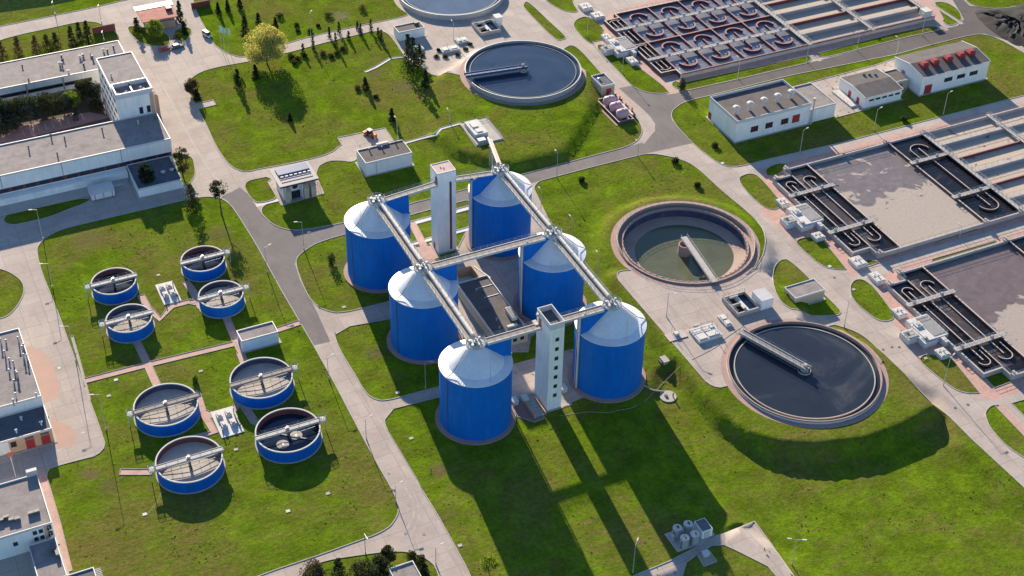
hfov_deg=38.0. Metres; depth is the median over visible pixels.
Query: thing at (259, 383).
round tank
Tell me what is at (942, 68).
blower hall
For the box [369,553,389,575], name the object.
tree
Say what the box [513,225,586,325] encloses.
digester tank
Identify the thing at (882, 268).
walkway
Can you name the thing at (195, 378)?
shrub
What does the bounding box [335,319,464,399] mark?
lawn
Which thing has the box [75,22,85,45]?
conifer
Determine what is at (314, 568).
tree
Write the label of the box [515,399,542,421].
dull paving
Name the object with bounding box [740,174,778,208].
lawn
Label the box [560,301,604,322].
footbridge
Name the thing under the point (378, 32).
columnar conifer
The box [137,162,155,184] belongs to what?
tree
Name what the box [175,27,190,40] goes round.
lawn
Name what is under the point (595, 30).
lawn
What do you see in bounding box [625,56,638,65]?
hatch chamber
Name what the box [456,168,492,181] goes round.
footbridge
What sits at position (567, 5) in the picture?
lawn
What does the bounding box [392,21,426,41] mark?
compressor house
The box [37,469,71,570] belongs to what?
paver path
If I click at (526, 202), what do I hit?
pipe bridge
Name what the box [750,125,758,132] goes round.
window
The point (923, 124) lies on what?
road
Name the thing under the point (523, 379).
pavement
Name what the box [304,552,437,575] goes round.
lawn
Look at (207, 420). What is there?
paver path
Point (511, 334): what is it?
footbridge
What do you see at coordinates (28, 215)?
lawn
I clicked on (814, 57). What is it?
footpath
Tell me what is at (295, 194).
entrance door
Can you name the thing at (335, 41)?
columnar conifer
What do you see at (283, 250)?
asphalt road
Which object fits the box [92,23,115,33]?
brick wall
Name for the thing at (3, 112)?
tree
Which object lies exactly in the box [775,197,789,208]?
hatch chamber
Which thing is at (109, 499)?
lawn
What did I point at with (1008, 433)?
lawn
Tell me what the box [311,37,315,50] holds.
columnar conifer
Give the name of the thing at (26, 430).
loading wing
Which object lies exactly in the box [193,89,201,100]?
conifer
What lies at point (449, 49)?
hatch slab
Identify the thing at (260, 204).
footpath
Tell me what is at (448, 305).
pipe bridge
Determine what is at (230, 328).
paver path
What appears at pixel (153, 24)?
tree
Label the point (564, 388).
cabinet
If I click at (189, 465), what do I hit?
round tank
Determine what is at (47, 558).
entrance annex
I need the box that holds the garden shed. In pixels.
[388,560,420,575]
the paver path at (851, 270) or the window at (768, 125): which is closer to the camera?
the paver path at (851, 270)
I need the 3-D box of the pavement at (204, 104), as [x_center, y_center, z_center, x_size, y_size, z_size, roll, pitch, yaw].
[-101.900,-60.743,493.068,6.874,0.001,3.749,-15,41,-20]
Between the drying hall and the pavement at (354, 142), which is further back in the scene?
the pavement at (354, 142)
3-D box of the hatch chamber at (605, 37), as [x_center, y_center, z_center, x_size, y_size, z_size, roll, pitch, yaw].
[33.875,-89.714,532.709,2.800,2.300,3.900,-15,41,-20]
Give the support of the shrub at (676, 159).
on the lawn at (873, 484)
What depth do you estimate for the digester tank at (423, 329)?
386.64 m
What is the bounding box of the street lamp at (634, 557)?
[632,538,638,572]
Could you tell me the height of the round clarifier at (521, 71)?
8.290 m
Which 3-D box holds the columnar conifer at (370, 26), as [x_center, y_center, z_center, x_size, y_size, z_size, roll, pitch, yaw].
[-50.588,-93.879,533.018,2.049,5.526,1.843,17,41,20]
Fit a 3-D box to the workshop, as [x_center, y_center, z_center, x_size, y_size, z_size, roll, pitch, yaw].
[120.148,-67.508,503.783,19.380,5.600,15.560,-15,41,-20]
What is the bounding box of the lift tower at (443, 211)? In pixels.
[429,160,458,254]
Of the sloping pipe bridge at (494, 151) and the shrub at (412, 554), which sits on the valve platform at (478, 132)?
the sloping pipe bridge at (494, 151)
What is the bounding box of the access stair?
[524,397,545,417]
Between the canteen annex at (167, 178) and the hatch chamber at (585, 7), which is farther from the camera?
the hatch chamber at (585, 7)
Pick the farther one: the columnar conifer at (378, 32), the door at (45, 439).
the columnar conifer at (378, 32)
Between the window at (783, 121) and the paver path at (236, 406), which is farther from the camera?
the window at (783, 121)
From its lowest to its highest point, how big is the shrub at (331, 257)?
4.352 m
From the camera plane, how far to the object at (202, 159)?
476.99 m
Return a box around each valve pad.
[155,281,181,304]
[210,406,244,437]
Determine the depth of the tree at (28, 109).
479.27 m
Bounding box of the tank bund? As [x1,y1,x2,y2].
[598,92,635,125]
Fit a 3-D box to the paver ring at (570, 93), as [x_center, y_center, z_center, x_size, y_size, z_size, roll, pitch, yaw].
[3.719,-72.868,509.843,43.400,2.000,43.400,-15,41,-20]
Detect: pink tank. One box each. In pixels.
[603,95,615,107]
[609,101,622,113]
[616,108,628,120]
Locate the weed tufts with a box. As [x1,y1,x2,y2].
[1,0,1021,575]
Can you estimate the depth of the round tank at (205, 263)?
420.06 m
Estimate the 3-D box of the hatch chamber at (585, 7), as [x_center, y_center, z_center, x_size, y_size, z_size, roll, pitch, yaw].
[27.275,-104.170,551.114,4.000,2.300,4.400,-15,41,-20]
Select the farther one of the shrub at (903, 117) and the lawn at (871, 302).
the shrub at (903, 117)
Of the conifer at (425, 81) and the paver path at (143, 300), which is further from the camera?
the conifer at (425, 81)
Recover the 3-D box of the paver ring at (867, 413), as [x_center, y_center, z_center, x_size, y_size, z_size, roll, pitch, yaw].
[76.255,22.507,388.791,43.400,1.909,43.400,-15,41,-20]
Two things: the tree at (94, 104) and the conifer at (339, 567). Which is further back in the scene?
the tree at (94, 104)
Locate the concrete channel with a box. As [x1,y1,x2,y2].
[645,385,663,391]
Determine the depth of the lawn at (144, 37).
528.25 m
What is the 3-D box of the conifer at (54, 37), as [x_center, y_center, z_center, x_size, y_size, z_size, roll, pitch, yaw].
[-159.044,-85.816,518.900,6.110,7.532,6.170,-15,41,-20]
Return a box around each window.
[10,441,16,447]
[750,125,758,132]
[765,122,772,128]
[781,118,788,124]
[944,76,952,81]
[957,73,964,78]
[969,70,977,75]
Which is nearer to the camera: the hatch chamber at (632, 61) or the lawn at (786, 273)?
the lawn at (786, 273)
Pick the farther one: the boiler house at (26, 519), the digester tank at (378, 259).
the digester tank at (378, 259)
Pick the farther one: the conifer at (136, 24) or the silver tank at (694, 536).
the conifer at (136, 24)
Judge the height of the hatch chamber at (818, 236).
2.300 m
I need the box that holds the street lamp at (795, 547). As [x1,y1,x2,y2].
[787,538,806,564]
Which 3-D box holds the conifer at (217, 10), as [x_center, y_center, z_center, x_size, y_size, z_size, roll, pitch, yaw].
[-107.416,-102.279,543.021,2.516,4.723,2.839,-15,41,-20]
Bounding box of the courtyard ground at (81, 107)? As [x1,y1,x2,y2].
[0,89,110,143]
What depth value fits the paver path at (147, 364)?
389.73 m
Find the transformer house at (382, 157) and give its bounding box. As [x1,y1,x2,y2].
[355,140,414,176]
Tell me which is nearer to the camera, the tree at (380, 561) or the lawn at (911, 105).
the tree at (380, 561)
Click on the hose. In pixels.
(654, 391)
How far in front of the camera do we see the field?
547.24 m
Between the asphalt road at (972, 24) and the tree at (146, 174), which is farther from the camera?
the asphalt road at (972, 24)
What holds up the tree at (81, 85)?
on the courtyard ground at (81, 107)
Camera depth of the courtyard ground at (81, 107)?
485.69 m
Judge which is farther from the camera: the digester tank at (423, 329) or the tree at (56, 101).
the tree at (56, 101)
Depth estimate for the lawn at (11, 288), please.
412.45 m
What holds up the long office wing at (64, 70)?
on the pavement at (34, 318)
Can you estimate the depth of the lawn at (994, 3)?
560.56 m
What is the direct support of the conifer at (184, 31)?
on the lawn at (185, 37)
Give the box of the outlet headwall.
[658,355,669,364]
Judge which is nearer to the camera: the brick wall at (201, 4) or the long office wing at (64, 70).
the long office wing at (64, 70)
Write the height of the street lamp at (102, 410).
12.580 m
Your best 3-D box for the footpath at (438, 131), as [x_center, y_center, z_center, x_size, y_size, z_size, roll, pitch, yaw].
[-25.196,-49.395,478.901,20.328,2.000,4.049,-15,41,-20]
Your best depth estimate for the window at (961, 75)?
508.97 m
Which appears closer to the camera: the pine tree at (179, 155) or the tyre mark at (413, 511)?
the tyre mark at (413, 511)
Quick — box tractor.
[362,128,376,138]
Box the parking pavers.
[0,112,108,144]
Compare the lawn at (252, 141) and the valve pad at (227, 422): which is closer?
the valve pad at (227, 422)
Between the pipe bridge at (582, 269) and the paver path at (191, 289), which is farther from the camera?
the paver path at (191, 289)
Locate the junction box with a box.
[701,549,710,557]
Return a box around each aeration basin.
[604,0,935,77]
[772,104,1023,258]
[886,234,1023,380]
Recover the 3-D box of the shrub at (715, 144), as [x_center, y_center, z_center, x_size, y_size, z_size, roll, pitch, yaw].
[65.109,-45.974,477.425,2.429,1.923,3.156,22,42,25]
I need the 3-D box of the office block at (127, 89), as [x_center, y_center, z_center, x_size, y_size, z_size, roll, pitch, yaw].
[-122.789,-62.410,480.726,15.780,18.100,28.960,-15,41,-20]
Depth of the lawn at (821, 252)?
433.41 m
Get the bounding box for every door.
[25,438,35,448]
[41,434,50,443]
[291,189,300,198]
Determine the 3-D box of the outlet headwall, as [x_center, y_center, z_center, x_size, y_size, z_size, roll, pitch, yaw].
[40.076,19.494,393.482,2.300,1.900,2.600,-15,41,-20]
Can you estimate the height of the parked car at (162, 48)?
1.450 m
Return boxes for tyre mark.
[71,336,89,399]
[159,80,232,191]
[367,400,448,551]
[383,482,414,546]
[405,480,419,537]
[712,169,823,281]
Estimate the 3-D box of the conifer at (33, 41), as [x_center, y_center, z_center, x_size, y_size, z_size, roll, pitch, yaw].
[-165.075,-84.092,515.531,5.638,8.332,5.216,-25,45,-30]
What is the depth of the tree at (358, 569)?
327.43 m
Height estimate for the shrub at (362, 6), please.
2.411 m
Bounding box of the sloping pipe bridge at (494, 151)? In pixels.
[487,137,501,170]
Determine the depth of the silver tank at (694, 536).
341.50 m
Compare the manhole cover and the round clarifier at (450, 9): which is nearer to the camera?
the manhole cover
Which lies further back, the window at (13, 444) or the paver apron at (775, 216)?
the paver apron at (775, 216)
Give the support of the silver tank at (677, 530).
on the dosing pad at (673, 541)
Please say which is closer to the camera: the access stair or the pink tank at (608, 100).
the access stair
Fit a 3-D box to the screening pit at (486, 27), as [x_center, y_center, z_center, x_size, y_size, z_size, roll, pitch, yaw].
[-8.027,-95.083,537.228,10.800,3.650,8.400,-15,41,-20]
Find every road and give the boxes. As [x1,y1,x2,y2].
[222,86,692,344]
[690,0,1002,98]
[732,96,1023,172]
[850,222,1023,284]
[964,391,1023,415]
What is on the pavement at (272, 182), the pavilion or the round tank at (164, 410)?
the pavilion
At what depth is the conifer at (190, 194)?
442.24 m
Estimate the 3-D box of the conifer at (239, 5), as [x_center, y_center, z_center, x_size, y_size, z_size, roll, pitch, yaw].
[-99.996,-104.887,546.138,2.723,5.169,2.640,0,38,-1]
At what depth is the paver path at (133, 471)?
358.43 m
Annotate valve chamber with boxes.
[600,34,636,57]
[779,200,823,231]
[899,312,948,348]
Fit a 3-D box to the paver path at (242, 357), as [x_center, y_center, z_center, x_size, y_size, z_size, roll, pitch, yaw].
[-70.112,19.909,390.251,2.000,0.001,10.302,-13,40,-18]
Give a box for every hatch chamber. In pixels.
[578,2,592,11]
[590,11,604,20]
[600,33,612,41]
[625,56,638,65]
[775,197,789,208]
[810,231,824,241]
[847,255,867,269]
[867,271,885,285]
[891,306,907,319]
[933,347,950,359]
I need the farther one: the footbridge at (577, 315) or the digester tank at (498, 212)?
the digester tank at (498, 212)
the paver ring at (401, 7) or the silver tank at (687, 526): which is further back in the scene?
the paver ring at (401, 7)
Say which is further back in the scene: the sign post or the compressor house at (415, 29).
the compressor house at (415, 29)
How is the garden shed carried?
on the lawn at (401, 558)
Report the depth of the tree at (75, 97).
486.63 m
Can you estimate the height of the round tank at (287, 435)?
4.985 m
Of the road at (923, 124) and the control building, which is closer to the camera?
the control building
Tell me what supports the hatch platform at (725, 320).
on the pavement at (34, 318)
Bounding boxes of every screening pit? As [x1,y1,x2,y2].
[471,13,502,35]
[722,287,773,317]
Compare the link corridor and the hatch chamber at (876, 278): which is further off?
the link corridor
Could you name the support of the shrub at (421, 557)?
on the lawn at (401, 558)
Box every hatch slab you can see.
[440,45,459,53]
[455,37,468,44]
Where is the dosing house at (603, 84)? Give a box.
[591,73,616,96]
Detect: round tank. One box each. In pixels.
[84,267,138,304]
[98,304,154,343]
[126,383,200,437]
[147,436,225,493]
[179,245,230,281]
[197,280,249,318]
[229,357,298,409]
[254,408,325,463]
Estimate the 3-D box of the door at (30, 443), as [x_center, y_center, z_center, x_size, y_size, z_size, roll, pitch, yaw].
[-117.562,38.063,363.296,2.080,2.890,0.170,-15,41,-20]
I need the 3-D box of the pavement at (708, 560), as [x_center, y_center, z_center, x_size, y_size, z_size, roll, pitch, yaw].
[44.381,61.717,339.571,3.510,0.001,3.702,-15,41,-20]
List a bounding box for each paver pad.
[25,345,59,402]
[50,420,76,447]
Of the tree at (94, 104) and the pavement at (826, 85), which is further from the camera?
the pavement at (826, 85)
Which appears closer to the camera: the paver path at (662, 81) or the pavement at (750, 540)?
the pavement at (750, 540)
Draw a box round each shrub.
[172,32,182,40]
[192,375,198,382]
[276,12,283,18]
[287,52,294,58]
[319,50,325,55]
[326,253,335,264]
[358,4,367,10]
[406,550,416,561]
[415,554,425,566]
[578,176,584,182]
[671,157,678,163]
[677,76,685,91]
[694,182,700,187]
[711,142,718,147]
[900,115,906,121]
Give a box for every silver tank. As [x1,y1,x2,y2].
[672,524,681,538]
[679,534,689,548]
[683,520,692,534]
[689,530,699,544]
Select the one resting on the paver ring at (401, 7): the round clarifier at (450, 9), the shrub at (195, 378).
the round clarifier at (450, 9)
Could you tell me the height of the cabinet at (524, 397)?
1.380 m
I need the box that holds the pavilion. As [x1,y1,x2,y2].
[269,161,319,202]
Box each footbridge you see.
[384,178,437,201]
[431,230,545,269]
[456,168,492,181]
[484,320,541,344]
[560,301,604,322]
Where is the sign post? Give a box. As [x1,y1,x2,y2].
[7,451,15,476]
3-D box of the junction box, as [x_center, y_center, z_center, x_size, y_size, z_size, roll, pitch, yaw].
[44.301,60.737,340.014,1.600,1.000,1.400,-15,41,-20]
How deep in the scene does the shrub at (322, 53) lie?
520.11 m
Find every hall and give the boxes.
[0,112,175,215]
[0,328,48,417]
[706,79,835,143]
[893,41,990,96]
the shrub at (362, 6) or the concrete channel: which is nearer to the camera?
the concrete channel
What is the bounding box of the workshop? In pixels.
[831,68,903,109]
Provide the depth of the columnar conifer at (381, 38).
527.83 m
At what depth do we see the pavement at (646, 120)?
489.83 m
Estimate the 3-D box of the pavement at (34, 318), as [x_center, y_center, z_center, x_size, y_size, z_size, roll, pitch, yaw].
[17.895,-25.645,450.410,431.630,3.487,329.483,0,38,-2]
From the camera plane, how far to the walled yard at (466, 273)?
419.65 m
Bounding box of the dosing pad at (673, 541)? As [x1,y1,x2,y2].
[664,525,714,551]
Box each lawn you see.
[0,0,121,25]
[0,22,118,62]
[0,269,22,317]
[4,199,88,223]
[38,197,397,575]
[128,27,168,45]
[174,157,194,183]
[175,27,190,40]
[191,31,641,229]
[194,0,406,55]
[245,177,274,201]
[297,201,468,311]
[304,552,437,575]
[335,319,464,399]
[385,154,1023,575]
[524,2,564,39]
[547,0,576,11]
[574,17,602,42]
[598,45,667,92]
[672,34,1023,165]
[672,56,810,89]
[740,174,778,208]
[766,164,784,175]
[773,260,839,314]
[797,237,844,268]
[817,26,937,55]
[851,280,893,320]
[867,259,877,265]
[919,229,976,246]
[920,355,978,392]
[932,241,994,261]
[935,2,960,24]
[967,0,1023,7]
[986,372,1012,386]
[986,405,1023,455]
[1012,400,1023,414]
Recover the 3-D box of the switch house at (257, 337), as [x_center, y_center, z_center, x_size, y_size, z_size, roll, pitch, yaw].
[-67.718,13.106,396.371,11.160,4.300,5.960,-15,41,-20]
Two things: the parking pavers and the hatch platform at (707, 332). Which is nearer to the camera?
the hatch platform at (707, 332)
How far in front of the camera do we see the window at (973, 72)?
510.83 m
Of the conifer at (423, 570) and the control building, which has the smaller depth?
the conifer at (423, 570)
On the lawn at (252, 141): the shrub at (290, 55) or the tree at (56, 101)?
the shrub at (290, 55)
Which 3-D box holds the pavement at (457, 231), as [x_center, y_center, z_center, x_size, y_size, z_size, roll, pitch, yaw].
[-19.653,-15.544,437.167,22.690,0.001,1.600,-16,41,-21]
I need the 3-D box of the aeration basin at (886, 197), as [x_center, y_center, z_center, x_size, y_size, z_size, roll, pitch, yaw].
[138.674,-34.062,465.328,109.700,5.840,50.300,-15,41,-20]
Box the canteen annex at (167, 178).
[126,155,184,198]
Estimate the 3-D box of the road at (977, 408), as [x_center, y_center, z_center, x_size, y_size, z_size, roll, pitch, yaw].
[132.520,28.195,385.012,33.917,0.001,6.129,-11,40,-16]
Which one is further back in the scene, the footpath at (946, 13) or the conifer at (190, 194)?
the footpath at (946, 13)
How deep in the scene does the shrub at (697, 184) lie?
458.68 m
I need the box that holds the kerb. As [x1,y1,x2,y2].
[0,0,1023,575]
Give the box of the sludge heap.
[975,4,1023,46]
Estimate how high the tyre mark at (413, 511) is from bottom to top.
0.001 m
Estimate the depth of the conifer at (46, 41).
518.09 m
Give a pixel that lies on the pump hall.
(754, 112)
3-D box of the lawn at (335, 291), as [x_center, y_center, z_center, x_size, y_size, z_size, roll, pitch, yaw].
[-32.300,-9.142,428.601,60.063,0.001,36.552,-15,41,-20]
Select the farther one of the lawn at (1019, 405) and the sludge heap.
the sludge heap
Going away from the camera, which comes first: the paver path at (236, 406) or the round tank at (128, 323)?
the paver path at (236, 406)
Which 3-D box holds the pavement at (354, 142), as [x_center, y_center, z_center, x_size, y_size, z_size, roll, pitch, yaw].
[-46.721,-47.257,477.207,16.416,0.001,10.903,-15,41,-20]
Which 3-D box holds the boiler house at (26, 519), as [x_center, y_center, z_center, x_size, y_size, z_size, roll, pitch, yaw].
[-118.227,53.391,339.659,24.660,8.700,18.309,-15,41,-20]
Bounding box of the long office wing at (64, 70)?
[0,40,124,100]
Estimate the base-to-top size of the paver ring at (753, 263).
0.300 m
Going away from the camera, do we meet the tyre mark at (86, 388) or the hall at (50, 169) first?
the tyre mark at (86, 388)
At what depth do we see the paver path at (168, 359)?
391.51 m
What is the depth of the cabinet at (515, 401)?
378.93 m
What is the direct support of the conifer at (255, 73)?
on the lawn at (252, 141)
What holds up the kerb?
on the pavement at (34, 318)
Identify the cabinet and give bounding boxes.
[512,396,518,405]
[520,393,529,402]
[561,383,567,392]
[693,518,712,538]
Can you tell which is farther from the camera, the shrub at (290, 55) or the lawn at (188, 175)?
the shrub at (290, 55)
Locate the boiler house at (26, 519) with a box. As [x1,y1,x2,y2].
[0,467,59,561]
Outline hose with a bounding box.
[561,327,740,415]
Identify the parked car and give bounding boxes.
[72,113,78,120]
[158,45,170,51]
[170,43,184,49]
[202,29,211,37]
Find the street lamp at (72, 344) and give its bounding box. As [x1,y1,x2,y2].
[59,326,76,361]
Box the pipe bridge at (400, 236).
[375,202,423,264]
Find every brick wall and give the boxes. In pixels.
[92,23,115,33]
[191,0,209,8]
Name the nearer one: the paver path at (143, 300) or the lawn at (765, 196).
the paver path at (143, 300)
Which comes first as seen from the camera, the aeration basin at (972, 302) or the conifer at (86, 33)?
the aeration basin at (972, 302)
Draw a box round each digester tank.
[344,192,413,292]
[387,259,462,364]
[435,334,515,444]
[465,162,532,260]
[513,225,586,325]
[567,295,646,402]
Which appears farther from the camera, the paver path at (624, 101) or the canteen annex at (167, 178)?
the paver path at (624, 101)
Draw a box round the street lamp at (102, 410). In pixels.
[89,394,106,430]
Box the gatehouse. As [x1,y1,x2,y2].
[133,0,178,27]
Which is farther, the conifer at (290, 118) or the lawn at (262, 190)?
the conifer at (290, 118)
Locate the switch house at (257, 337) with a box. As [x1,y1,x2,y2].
[235,321,281,353]
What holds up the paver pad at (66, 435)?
on the pavement at (34, 318)
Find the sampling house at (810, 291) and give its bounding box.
[784,278,825,304]
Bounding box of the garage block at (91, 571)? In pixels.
[66,567,102,575]
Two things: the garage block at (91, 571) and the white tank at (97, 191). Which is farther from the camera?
the white tank at (97, 191)
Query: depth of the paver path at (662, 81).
512.24 m
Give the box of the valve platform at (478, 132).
[459,115,503,144]
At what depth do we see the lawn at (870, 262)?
429.98 m
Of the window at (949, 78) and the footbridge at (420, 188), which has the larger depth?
the window at (949, 78)
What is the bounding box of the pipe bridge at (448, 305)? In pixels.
[422,270,475,340]
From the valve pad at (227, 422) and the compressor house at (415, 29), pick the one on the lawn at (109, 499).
the valve pad at (227, 422)
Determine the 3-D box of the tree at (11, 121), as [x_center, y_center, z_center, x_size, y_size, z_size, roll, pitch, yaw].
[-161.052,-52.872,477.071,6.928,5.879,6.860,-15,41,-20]
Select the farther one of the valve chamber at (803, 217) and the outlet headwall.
the valve chamber at (803, 217)
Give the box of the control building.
[458,275,529,347]
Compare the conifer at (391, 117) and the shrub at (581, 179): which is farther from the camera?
the conifer at (391, 117)
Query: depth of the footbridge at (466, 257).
390.60 m
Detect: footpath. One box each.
[255,199,278,206]
[365,56,425,71]
[405,123,460,143]
[806,52,821,60]
[929,3,963,23]
[932,19,947,30]
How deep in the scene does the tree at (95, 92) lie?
491.54 m
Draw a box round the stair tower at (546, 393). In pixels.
[531,304,571,412]
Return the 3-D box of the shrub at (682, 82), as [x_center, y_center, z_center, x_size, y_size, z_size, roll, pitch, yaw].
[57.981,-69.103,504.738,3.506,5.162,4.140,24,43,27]
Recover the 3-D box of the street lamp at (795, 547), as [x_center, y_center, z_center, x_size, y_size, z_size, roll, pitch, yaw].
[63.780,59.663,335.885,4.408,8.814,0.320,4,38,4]
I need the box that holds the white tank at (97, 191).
[87,181,122,200]
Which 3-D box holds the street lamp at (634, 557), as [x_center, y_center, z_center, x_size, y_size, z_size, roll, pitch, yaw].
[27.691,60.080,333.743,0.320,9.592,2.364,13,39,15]
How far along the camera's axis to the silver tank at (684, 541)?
340.59 m
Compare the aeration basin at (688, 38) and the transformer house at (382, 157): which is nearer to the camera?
the transformer house at (382, 157)
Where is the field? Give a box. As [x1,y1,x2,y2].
[0,0,75,12]
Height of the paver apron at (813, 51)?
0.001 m
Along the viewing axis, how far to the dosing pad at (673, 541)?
343.19 m
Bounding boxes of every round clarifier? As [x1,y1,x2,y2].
[399,0,502,19]
[464,40,580,102]
[616,199,754,284]
[727,321,882,423]
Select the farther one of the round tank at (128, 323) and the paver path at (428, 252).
the paver path at (428, 252)
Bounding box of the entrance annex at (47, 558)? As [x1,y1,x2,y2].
[28,537,67,575]
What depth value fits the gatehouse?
535.66 m
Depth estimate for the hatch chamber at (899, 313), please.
409.90 m
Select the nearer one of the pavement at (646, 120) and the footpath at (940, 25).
the pavement at (646, 120)
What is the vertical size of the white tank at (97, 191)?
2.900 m
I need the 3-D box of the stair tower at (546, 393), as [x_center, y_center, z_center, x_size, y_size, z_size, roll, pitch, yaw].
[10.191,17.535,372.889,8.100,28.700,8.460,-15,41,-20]
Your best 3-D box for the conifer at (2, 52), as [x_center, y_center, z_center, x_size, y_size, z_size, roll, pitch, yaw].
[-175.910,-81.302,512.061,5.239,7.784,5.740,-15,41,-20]
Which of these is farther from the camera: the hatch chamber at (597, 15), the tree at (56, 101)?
the hatch chamber at (597, 15)
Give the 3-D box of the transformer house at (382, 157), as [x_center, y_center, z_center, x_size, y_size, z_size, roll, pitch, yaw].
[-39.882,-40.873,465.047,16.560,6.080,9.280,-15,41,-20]
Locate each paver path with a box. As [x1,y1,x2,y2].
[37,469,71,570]
[85,321,300,381]
[120,469,149,473]
[134,341,159,385]
[138,295,194,320]
[183,281,198,306]
[193,410,217,436]
[195,391,239,416]
[223,317,239,351]
[237,352,246,362]
[239,405,258,424]
[410,221,434,263]
[416,245,438,261]
[593,40,605,43]
[614,89,636,112]
[639,60,675,93]
[765,181,795,206]
[824,235,858,276]
[950,355,992,398]
[996,404,1023,434]
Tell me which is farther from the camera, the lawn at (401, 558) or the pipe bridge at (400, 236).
the pipe bridge at (400, 236)
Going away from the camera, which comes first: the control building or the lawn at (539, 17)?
the control building
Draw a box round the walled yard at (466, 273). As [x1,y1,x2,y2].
[457,265,490,281]
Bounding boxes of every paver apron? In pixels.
[603,0,943,81]
[760,104,1023,269]
[876,231,1023,399]
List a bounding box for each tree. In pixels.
[0,97,13,119]
[0,114,3,128]
[1,113,20,131]
[5,97,24,118]
[14,93,39,119]
[28,91,51,114]
[38,92,62,115]
[49,90,73,113]
[63,90,80,107]
[73,78,92,100]
[84,81,101,98]
[88,99,101,110]
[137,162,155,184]
[146,19,163,36]
[172,146,189,176]
[184,77,199,94]
[209,180,227,214]
[242,23,287,63]
[298,557,326,575]
[349,558,379,575]
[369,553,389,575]
[380,544,396,562]
[479,554,499,572]
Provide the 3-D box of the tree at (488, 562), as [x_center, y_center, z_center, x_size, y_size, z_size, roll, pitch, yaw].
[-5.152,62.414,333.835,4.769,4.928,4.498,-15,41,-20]
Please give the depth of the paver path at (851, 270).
431.67 m
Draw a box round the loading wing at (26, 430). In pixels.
[0,405,56,458]
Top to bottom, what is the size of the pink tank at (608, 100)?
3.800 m
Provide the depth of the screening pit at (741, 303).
408.46 m
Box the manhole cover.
[660,390,676,402]
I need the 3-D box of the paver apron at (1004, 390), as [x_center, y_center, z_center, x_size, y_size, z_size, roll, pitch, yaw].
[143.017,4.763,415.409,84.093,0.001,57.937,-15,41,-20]
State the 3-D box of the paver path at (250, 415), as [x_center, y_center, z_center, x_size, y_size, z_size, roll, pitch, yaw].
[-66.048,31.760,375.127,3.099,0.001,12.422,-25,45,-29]
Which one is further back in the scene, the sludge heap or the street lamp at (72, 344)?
the sludge heap
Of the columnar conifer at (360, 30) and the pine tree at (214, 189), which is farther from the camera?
the columnar conifer at (360, 30)
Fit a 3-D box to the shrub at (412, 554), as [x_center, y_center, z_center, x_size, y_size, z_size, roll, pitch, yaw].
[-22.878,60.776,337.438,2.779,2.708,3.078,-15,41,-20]
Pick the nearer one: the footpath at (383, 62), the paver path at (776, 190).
the paver path at (776, 190)
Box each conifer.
[0,41,9,61]
[12,36,25,59]
[30,35,44,55]
[40,34,52,52]
[50,32,62,51]
[67,26,78,47]
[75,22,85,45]
[83,20,96,44]
[131,17,142,33]
[175,0,185,23]
[181,21,188,35]
[182,183,202,214]
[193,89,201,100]
[215,2,221,13]
[225,0,230,11]
[234,69,242,88]
[236,0,243,8]
[240,15,250,36]
[251,64,260,80]
[254,13,262,29]
[272,17,279,29]
[287,113,292,121]
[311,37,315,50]
[329,557,348,575]
[334,32,337,47]
[337,22,341,33]
[358,23,362,34]
[361,77,369,91]
[368,19,373,32]
[376,27,379,37]
[379,30,383,41]
[387,108,396,121]
[398,34,418,73]
[406,37,421,70]
[415,44,425,64]
[419,562,429,575]
[421,69,429,88]
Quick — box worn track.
[146,488,163,515]
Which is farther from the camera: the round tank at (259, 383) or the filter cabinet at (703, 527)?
the round tank at (259, 383)
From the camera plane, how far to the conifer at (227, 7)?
544.66 m
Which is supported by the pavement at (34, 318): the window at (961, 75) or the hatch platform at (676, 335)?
the hatch platform at (676, 335)
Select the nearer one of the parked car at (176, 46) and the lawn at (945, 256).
the lawn at (945, 256)
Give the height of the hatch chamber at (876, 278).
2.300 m
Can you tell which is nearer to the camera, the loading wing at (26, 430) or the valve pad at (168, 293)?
the loading wing at (26, 430)
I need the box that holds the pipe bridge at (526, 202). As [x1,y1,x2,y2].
[500,172,552,230]
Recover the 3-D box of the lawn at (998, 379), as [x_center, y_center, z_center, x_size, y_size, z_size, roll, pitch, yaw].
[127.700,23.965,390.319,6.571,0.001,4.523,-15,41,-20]
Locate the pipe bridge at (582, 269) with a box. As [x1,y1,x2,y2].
[553,235,611,301]
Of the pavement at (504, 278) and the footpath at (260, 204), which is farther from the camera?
the footpath at (260, 204)
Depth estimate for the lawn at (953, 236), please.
441.04 m
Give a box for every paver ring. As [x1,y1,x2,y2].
[394,0,507,22]
[460,55,585,105]
[611,201,759,287]
[721,319,888,428]
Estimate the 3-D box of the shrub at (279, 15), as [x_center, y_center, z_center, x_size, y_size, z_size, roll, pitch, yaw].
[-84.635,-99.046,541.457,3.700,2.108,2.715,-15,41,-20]
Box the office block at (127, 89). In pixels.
[96,51,160,120]
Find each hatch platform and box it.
[664,329,687,341]
[689,321,722,343]
[717,313,732,326]
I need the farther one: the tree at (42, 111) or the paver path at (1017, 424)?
the tree at (42, 111)
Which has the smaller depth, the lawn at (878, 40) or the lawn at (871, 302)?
the lawn at (871, 302)
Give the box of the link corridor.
[884,69,908,89]
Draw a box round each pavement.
[0,0,1023,575]
[195,100,214,108]
[269,177,322,204]
[335,258,531,351]
[339,128,392,150]
[384,350,581,418]
[412,227,468,244]
[415,206,468,223]
[617,88,654,143]
[636,522,792,575]
[699,554,714,564]
[811,59,904,116]
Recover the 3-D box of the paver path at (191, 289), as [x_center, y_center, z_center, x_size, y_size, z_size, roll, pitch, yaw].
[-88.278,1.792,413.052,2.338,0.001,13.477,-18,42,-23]
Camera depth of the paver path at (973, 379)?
390.73 m

